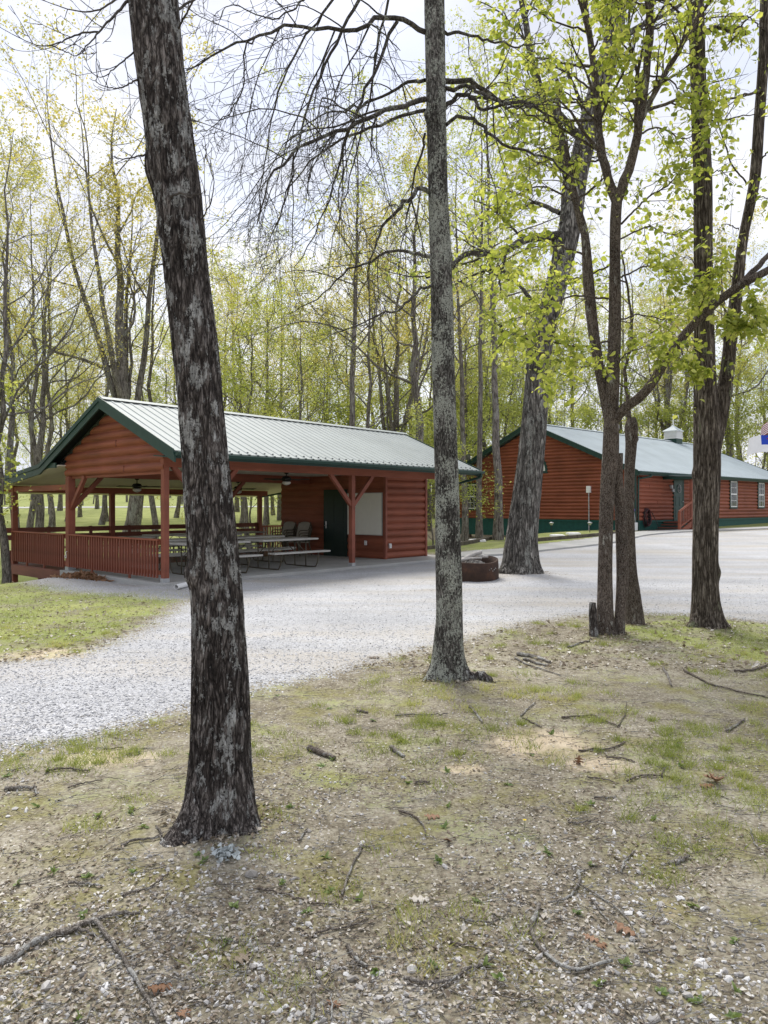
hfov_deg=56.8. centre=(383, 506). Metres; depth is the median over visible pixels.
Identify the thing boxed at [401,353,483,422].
woodland tree
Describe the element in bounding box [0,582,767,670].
lawn litter
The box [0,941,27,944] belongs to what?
fallen stick
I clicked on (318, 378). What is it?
woodland tree
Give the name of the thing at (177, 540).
picnic table
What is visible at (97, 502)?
lawn tree
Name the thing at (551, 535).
stepping stone
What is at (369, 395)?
oak tree
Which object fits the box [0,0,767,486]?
sky
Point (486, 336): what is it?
woodland tree
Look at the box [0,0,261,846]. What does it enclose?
leaning oak tree
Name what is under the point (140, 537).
picnic table
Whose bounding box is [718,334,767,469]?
woodland tree
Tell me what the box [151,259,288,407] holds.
lawn tree
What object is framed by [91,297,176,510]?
lawn tree
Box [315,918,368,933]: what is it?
fallen stick
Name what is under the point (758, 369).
woodland tree
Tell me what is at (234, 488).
ceiling fan
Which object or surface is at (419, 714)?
fallen stick
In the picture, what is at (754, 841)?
fallen stick
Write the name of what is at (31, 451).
woodland tree
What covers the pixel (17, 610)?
lawn grass
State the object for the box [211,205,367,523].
lawn tree
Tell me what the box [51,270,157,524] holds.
lawn tree
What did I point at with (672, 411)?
woodland tree
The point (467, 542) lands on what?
timber edging
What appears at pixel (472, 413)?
woodland tree
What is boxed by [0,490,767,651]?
lawn
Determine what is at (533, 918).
fallen branch
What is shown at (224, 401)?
woodland tree
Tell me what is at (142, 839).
fallen stick
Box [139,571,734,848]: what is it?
foot litter
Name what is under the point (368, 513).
whiteboard
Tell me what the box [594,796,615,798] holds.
fallen stick
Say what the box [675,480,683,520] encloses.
door
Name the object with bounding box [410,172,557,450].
woodland tree
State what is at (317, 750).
bark chunk
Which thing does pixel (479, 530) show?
poplar tree
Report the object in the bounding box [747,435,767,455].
flag
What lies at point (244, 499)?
maple tree
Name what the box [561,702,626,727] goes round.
fallen stick
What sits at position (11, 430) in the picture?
oak tree
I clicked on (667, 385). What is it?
oak tree
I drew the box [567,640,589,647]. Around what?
bark strip
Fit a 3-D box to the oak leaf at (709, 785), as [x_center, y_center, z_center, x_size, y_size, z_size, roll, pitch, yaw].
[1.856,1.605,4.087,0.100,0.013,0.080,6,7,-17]
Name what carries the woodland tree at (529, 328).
on the ground at (628, 688)
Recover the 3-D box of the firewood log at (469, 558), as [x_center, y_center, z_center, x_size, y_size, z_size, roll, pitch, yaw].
[1.883,1.156,15.543,0.537,0.104,0.073,0,0,-13]
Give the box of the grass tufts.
[0,620,767,1022]
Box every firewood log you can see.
[461,550,481,561]
[461,557,481,561]
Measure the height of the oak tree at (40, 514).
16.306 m
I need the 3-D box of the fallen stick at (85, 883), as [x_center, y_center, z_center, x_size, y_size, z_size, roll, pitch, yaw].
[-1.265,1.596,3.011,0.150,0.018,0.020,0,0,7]
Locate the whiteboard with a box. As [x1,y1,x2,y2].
[347,493,382,535]
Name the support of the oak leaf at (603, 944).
on the ground at (628, 688)
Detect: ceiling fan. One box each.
[116,479,160,491]
[232,482,256,493]
[264,473,308,484]
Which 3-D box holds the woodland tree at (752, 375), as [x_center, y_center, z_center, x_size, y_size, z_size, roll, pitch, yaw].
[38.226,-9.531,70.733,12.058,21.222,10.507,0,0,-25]
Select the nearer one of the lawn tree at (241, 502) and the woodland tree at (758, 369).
the lawn tree at (241, 502)
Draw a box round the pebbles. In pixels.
[0,659,767,1023]
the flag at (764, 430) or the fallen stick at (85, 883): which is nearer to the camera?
the fallen stick at (85, 883)
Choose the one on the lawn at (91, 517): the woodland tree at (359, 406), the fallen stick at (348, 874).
the woodland tree at (359, 406)
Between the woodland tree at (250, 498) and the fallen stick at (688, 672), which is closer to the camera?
the fallen stick at (688, 672)
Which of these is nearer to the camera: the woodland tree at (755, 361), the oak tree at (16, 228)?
the oak tree at (16, 228)
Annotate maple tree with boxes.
[149,241,341,548]
[216,253,382,422]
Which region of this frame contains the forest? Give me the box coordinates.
[0,366,767,505]
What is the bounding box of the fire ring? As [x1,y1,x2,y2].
[461,556,498,581]
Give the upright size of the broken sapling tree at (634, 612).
5.976 m
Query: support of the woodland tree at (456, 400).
on the lawn at (91, 517)
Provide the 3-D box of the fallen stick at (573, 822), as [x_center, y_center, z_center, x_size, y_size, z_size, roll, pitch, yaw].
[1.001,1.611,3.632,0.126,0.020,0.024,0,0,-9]
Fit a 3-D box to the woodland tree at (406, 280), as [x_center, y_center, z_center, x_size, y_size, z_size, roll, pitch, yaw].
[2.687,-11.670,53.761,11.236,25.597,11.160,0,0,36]
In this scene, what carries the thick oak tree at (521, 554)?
on the gravel driveway
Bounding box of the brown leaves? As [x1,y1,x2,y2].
[46,570,113,581]
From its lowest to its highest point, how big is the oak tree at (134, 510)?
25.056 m
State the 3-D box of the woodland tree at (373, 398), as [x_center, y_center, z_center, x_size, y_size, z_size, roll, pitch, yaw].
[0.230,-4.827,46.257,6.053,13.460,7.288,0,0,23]
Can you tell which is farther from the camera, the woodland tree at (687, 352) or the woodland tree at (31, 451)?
the woodland tree at (687, 352)
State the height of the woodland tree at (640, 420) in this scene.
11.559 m
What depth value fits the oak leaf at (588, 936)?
2.67 m
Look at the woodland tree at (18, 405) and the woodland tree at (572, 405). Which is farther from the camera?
the woodland tree at (572, 405)
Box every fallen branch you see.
[0,910,139,965]
[403,956,494,997]
[528,902,612,971]
[547,868,639,940]
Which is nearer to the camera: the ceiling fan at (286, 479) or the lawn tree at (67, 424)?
the ceiling fan at (286, 479)
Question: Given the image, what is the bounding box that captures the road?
[3,506,274,507]
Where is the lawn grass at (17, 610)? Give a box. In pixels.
[0,580,189,652]
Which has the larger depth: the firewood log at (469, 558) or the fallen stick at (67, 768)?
the firewood log at (469, 558)
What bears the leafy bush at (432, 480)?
on the lawn at (91, 517)
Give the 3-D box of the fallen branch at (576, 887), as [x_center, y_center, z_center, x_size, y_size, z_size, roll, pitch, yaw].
[0.814,1.612,2.906,0.292,0.026,0.520,0,0,0]
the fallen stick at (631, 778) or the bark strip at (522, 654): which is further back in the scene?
the bark strip at (522, 654)
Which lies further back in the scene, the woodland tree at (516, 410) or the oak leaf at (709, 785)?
the woodland tree at (516, 410)
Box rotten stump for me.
[589,602,598,636]
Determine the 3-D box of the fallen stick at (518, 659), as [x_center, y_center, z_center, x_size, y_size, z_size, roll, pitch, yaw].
[1.508,1.596,7.119,0.056,0.029,0.790,0,0,-22]
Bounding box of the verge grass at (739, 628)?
[576,611,767,670]
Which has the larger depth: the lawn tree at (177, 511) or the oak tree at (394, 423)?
the lawn tree at (177, 511)
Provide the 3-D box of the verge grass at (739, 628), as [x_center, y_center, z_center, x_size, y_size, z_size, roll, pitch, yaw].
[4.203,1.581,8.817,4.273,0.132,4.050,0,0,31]
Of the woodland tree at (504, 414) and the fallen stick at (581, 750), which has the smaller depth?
the fallen stick at (581, 750)
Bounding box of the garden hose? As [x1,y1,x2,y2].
[642,508,658,530]
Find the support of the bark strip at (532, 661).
on the ground at (628, 688)
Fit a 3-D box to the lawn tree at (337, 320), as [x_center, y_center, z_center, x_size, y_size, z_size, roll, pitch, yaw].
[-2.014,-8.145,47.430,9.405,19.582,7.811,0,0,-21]
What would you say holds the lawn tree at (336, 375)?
on the lawn at (91, 517)
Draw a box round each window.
[467,483,475,509]
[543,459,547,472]
[729,480,737,508]
[757,482,764,507]
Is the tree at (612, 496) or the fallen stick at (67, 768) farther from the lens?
the tree at (612, 496)
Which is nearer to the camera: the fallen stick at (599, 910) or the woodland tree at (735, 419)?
the fallen stick at (599, 910)
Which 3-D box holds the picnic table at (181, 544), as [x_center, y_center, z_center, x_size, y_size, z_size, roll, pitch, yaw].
[-4.065,1.187,16.544,1.700,0.748,1.820,0,0,42]
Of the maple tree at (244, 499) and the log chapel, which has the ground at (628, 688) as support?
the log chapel
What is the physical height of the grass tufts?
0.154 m
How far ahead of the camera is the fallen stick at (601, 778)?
4.20 m
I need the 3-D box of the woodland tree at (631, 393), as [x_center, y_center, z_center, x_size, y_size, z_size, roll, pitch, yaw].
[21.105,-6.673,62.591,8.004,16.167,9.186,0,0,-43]
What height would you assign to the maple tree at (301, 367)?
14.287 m
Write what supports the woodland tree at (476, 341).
on the lawn at (91, 517)
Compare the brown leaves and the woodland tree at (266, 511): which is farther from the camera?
the woodland tree at (266, 511)
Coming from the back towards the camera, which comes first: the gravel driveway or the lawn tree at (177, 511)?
the lawn tree at (177, 511)
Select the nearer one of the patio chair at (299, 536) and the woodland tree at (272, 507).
the patio chair at (299, 536)
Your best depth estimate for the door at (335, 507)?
22.44 m
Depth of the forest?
114.23 m
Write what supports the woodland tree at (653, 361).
on the lawn at (91, 517)
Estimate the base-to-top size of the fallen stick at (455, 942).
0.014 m
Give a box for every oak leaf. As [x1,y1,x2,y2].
[148,982,171,995]
[176,1008,190,1017]
[232,952,252,965]
[326,999,340,1008]
[409,895,428,903]
[424,814,439,819]
[574,756,583,763]
[583,933,598,942]
[595,942,607,950]
[614,921,635,935]
[698,783,714,789]
[704,773,717,781]
[709,772,723,780]
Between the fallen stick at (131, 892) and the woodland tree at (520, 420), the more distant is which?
the woodland tree at (520, 420)
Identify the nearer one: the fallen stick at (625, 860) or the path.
the fallen stick at (625, 860)
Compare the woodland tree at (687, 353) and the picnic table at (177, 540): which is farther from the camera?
the woodland tree at (687, 353)
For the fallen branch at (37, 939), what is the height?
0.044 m
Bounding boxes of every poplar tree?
[207,58,421,426]
[373,5,552,538]
[383,114,591,541]
[403,16,671,539]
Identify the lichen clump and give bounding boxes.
[201,842,240,862]
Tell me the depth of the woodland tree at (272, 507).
58.58 m
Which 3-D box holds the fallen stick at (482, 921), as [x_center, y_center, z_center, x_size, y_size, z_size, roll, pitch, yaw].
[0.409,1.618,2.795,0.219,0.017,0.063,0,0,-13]
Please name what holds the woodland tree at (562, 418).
on the lawn at (91, 517)
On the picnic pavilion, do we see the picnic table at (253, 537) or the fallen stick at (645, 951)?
the picnic table at (253, 537)
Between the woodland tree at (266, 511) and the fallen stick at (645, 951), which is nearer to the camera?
the fallen stick at (645, 951)
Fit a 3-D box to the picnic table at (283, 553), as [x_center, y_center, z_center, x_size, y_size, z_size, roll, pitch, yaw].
[-2.610,1.187,18.235,1.700,0.748,1.820,0,0,43]
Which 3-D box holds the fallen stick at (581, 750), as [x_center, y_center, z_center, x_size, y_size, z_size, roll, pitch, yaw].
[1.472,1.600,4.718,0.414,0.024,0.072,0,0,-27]
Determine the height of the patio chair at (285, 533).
0.908 m
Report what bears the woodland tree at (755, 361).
on the ground at (628, 688)
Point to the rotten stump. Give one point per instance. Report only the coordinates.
(593, 628)
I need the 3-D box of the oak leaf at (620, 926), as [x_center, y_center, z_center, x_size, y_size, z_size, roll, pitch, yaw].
[0.920,1.616,2.716,0.085,0.019,0.069,22,23,38]
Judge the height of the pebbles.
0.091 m
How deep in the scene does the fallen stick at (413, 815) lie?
3.72 m
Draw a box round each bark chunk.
[307,745,335,758]
[389,745,404,756]
[668,854,689,864]
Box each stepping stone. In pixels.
[549,534,564,536]
[566,532,580,534]
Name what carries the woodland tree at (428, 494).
on the ground at (628, 688)
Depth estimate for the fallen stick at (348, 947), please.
2.57 m
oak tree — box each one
[0,0,213,583]
[0,0,254,531]
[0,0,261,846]
[0,92,54,383]
[0,109,132,527]
[0,127,108,562]
[0,155,115,526]
[0,187,172,526]
[26,117,280,538]
[94,0,621,682]
[262,132,509,428]
[273,71,527,441]
[302,179,501,433]
[364,0,742,574]
[569,0,767,628]
[583,239,744,435]
[621,203,767,455]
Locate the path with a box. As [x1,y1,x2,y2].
[461,526,767,556]
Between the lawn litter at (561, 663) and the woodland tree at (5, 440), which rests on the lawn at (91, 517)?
the woodland tree at (5, 440)
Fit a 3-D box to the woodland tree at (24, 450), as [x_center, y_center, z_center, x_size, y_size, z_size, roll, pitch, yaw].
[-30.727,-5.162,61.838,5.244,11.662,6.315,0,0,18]
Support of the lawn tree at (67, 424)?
on the lawn at (91, 517)
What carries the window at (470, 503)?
in the log chapel
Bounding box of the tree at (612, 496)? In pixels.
[450,0,767,635]
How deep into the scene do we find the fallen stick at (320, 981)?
2.38 m
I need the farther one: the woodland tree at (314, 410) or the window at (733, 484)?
the woodland tree at (314, 410)
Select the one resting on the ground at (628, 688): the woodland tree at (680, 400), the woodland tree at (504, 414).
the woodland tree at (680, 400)
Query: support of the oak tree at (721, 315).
on the ground at (628, 688)
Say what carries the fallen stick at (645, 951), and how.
on the ground at (628, 688)
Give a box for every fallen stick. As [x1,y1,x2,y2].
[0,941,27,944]
[4,785,36,794]
[48,767,88,771]
[67,779,102,788]
[68,880,101,886]
[93,916,160,1023]
[121,825,166,846]
[121,871,168,896]
[256,887,336,904]
[298,827,307,840]
[298,927,315,942]
[309,990,315,1021]
[312,968,332,1020]
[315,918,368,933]
[341,844,363,894]
[345,943,367,966]
[395,713,447,715]
[398,809,425,834]
[450,941,481,949]
[459,909,510,923]
[468,705,482,722]
[514,657,559,674]
[520,702,535,716]
[522,717,541,726]
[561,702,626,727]
[568,819,590,823]
[578,741,624,751]
[586,776,618,783]
[588,897,613,925]
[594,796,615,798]
[606,756,634,761]
[620,850,635,871]
[626,766,671,781]
[639,948,662,953]
[662,666,671,685]
[683,669,767,697]
[725,718,744,731]
[734,664,767,671]
[750,828,765,853]
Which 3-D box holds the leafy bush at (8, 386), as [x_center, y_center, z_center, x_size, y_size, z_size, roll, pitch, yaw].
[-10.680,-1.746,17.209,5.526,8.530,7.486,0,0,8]
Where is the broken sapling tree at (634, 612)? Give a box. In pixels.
[510,217,687,624]
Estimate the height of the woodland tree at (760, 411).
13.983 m
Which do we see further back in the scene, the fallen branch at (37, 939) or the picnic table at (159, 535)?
the picnic table at (159, 535)
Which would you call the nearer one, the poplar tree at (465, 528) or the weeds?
the weeds
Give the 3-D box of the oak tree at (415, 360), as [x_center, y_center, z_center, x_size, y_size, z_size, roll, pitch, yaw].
[0.811,-8.319,33.826,11.489,21.742,11.734,0,0,36]
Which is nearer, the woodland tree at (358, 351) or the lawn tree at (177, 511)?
the lawn tree at (177, 511)
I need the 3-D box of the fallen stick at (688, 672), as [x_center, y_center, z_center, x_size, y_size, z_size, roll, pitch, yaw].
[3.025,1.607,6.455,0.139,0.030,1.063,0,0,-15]
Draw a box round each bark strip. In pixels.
[516,652,550,662]
[523,657,548,666]
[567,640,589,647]
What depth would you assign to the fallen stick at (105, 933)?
2.48 m
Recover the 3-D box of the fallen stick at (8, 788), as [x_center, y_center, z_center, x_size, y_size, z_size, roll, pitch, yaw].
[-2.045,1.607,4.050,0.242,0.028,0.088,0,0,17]
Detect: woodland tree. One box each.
[0,307,98,465]
[0,309,60,468]
[0,353,30,494]
[3,388,67,512]
[18,315,89,513]
[144,239,365,534]
[208,244,302,511]
[220,355,291,411]
[224,348,295,527]
[232,308,316,514]
[233,270,395,513]
[244,312,322,419]
[257,370,305,506]
[262,313,362,423]
[277,330,432,498]
[278,318,367,424]
[286,385,345,425]
[302,289,407,407]
[310,218,429,428]
[333,337,429,433]
[346,194,484,435]
[348,273,509,530]
[355,268,525,517]
[374,377,503,519]
[378,220,557,536]
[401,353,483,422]
[405,348,487,488]
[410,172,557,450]
[413,361,491,448]
[421,346,513,491]
[422,252,593,426]
[422,308,519,444]
[423,349,517,455]
[454,247,578,457]
[454,269,502,450]
[454,290,524,427]
[457,366,523,456]
[467,358,558,443]
[471,375,520,446]
[482,391,564,447]
[483,262,599,419]
[490,281,607,429]
[508,327,599,429]
[521,217,626,427]
[547,408,602,429]
[552,232,664,433]
[554,272,680,433]
[567,360,655,436]
[568,338,683,433]
[604,278,691,438]
[619,391,660,437]
[627,273,767,442]
[633,362,739,457]
[635,329,753,441]
[638,276,763,436]
[671,397,762,460]
[682,351,767,468]
[683,235,767,459]
[716,277,767,410]
[716,340,767,401]
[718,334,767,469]
[720,320,767,469]
[741,293,767,384]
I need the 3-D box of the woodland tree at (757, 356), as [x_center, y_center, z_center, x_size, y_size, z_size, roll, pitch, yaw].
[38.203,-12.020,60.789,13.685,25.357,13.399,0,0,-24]
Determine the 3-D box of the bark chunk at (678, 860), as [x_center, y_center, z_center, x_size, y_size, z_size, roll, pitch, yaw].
[1.349,1.609,3.236,0.150,0.024,0.026,0,0,-30]
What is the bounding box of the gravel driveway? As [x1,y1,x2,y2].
[0,530,767,752]
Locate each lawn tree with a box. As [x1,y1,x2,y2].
[0,253,69,511]
[2,281,131,521]
[19,313,143,516]
[23,327,111,510]
[36,359,111,508]
[43,316,176,506]
[49,294,172,521]
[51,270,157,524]
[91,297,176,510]
[128,296,233,517]
[141,263,303,527]
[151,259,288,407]
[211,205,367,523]
[214,221,333,519]
[274,307,377,503]
[280,227,424,421]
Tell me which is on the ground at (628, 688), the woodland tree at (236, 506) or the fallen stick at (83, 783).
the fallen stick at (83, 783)
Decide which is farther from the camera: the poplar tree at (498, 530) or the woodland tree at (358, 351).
the woodland tree at (358, 351)
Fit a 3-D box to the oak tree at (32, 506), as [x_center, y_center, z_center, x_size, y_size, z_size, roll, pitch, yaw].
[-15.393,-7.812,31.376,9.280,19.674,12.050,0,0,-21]
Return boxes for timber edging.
[427,536,491,549]
[538,531,614,540]
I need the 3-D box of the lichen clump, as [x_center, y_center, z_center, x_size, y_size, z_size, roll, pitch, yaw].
[-0.727,1.569,3.231,0.144,0.068,0.145,0,0,39]
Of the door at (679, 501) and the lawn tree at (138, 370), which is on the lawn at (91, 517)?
the lawn tree at (138, 370)
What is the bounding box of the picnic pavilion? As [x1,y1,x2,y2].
[4,396,484,585]
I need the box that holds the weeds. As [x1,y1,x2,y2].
[2,670,741,1023]
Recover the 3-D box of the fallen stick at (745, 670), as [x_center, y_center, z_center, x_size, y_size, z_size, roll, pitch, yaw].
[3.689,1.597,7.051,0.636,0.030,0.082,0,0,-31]
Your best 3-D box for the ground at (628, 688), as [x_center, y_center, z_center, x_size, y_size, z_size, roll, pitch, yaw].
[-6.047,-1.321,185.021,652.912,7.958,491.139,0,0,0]
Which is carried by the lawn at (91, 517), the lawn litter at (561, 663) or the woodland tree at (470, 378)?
the woodland tree at (470, 378)
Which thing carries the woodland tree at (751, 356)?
on the ground at (628, 688)
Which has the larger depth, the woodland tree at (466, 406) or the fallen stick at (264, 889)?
the woodland tree at (466, 406)
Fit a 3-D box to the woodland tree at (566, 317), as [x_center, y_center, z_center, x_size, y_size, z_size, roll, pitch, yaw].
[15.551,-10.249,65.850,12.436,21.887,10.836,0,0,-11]
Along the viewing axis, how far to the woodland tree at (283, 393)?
46.76 m
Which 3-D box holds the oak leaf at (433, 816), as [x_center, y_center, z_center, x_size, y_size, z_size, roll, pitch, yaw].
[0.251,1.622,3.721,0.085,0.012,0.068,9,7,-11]
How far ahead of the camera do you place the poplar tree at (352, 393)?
30.90 m
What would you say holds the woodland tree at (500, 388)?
on the ground at (628, 688)
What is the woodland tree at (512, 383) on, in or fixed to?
on the ground at (628, 688)
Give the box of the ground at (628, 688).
[0,524,767,1023]
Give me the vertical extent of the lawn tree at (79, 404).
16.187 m
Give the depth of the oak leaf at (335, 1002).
2.32 m
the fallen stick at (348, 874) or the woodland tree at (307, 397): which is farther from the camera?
the woodland tree at (307, 397)
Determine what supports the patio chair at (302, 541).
on the picnic pavilion
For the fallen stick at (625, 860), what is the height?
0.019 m
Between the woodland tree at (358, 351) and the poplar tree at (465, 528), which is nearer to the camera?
the poplar tree at (465, 528)
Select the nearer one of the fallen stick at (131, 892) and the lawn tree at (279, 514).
the fallen stick at (131, 892)
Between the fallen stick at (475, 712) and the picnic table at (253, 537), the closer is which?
the fallen stick at (475, 712)
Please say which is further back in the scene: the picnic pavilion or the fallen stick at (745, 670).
the picnic pavilion
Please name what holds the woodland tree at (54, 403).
on the lawn at (91, 517)
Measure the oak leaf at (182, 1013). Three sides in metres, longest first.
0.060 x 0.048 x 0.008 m
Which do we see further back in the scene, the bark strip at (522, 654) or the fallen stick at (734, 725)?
the bark strip at (522, 654)
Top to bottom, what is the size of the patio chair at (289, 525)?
0.908 m
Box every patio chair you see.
[271,521,295,546]
[272,524,296,546]
[286,522,310,550]
[287,524,311,551]
[287,527,312,555]
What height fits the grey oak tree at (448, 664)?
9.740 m
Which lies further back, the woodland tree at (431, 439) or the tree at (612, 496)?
the woodland tree at (431, 439)
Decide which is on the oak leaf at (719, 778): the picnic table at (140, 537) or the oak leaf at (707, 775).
the oak leaf at (707, 775)
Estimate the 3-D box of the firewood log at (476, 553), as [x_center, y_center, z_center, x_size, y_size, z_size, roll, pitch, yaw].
[1.921,1.111,15.752,0.557,0.293,0.125,0,0,-23]
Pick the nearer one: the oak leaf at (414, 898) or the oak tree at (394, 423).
the oak leaf at (414, 898)
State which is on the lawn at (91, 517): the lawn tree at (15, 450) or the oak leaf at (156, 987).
the lawn tree at (15, 450)
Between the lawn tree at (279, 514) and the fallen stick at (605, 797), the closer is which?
the fallen stick at (605, 797)
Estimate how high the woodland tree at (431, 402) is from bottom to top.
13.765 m
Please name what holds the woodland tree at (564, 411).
on the lawn at (91, 517)
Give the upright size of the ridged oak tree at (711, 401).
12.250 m
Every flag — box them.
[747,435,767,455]
[761,422,767,435]
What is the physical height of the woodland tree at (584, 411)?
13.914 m
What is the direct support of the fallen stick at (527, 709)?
on the ground at (628, 688)
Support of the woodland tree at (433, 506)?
on the lawn at (91, 517)
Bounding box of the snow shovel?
[634,509,637,530]
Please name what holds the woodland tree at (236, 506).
on the lawn at (91, 517)
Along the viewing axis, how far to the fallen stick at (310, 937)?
2.68 m
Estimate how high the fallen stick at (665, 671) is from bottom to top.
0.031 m
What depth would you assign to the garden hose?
34.49 m
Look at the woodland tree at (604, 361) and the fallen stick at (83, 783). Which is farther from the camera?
the woodland tree at (604, 361)
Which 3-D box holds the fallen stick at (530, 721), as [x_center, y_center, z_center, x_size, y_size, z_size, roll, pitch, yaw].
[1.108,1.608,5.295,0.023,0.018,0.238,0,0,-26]
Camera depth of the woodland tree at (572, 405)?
69.80 m
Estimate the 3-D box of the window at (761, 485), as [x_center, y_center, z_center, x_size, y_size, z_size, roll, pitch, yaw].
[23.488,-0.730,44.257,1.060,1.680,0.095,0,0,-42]
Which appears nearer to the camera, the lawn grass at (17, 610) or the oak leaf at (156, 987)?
the oak leaf at (156, 987)
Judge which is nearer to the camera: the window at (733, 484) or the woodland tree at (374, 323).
the window at (733, 484)
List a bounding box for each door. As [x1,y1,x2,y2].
[324,489,347,556]
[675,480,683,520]
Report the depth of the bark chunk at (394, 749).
4.66 m
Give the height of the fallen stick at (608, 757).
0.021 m
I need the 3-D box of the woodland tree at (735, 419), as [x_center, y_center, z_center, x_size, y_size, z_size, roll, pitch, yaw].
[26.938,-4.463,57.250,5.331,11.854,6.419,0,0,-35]
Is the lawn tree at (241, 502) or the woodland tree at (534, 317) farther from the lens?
the woodland tree at (534, 317)
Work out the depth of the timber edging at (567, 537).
28.20 m
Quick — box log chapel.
[458,414,767,535]
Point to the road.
(116, 506)
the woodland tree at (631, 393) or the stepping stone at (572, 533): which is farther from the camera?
the woodland tree at (631, 393)
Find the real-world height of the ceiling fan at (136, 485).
0.420 m
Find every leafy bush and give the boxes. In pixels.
[0,363,61,522]
[396,398,511,544]
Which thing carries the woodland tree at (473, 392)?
on the ground at (628, 688)
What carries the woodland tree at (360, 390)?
on the lawn at (91, 517)
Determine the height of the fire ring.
0.516 m
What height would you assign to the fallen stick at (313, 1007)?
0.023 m
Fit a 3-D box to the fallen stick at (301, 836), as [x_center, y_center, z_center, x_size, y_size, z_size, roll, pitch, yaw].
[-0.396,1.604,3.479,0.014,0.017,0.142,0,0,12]
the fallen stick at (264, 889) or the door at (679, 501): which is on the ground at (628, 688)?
the fallen stick at (264, 889)
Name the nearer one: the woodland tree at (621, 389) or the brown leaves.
the brown leaves
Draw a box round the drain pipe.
[174,582,187,588]
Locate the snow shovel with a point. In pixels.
(636, 526)
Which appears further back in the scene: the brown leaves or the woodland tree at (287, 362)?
the woodland tree at (287, 362)
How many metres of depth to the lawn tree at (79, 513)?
55.74 m
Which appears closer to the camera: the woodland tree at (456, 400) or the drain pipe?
the drain pipe
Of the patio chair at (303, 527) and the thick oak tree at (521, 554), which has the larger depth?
the patio chair at (303, 527)
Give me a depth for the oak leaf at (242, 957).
2.53 m
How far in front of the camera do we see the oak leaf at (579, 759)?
4.43 m
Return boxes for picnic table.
[113,536,160,562]
[142,533,185,558]
[146,538,186,569]
[155,540,262,574]
[169,533,251,559]
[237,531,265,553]
[237,535,293,564]
[239,537,330,569]
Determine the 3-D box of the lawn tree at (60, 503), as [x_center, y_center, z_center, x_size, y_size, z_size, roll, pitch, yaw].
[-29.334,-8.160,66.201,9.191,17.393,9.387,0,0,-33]
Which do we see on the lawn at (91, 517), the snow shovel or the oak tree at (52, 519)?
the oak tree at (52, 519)
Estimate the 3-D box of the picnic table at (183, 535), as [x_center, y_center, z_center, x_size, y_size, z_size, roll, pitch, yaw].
[-5.163,1.187,21.004,1.700,0.748,1.820,0,0,42]
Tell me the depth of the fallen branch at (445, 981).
2.43 m
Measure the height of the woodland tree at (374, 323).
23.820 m
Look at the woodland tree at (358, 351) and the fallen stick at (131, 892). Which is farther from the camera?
the woodland tree at (358, 351)
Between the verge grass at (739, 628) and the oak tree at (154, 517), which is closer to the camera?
the verge grass at (739, 628)
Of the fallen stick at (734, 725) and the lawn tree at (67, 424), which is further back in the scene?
the lawn tree at (67, 424)
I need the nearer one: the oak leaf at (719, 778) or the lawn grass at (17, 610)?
the oak leaf at (719, 778)

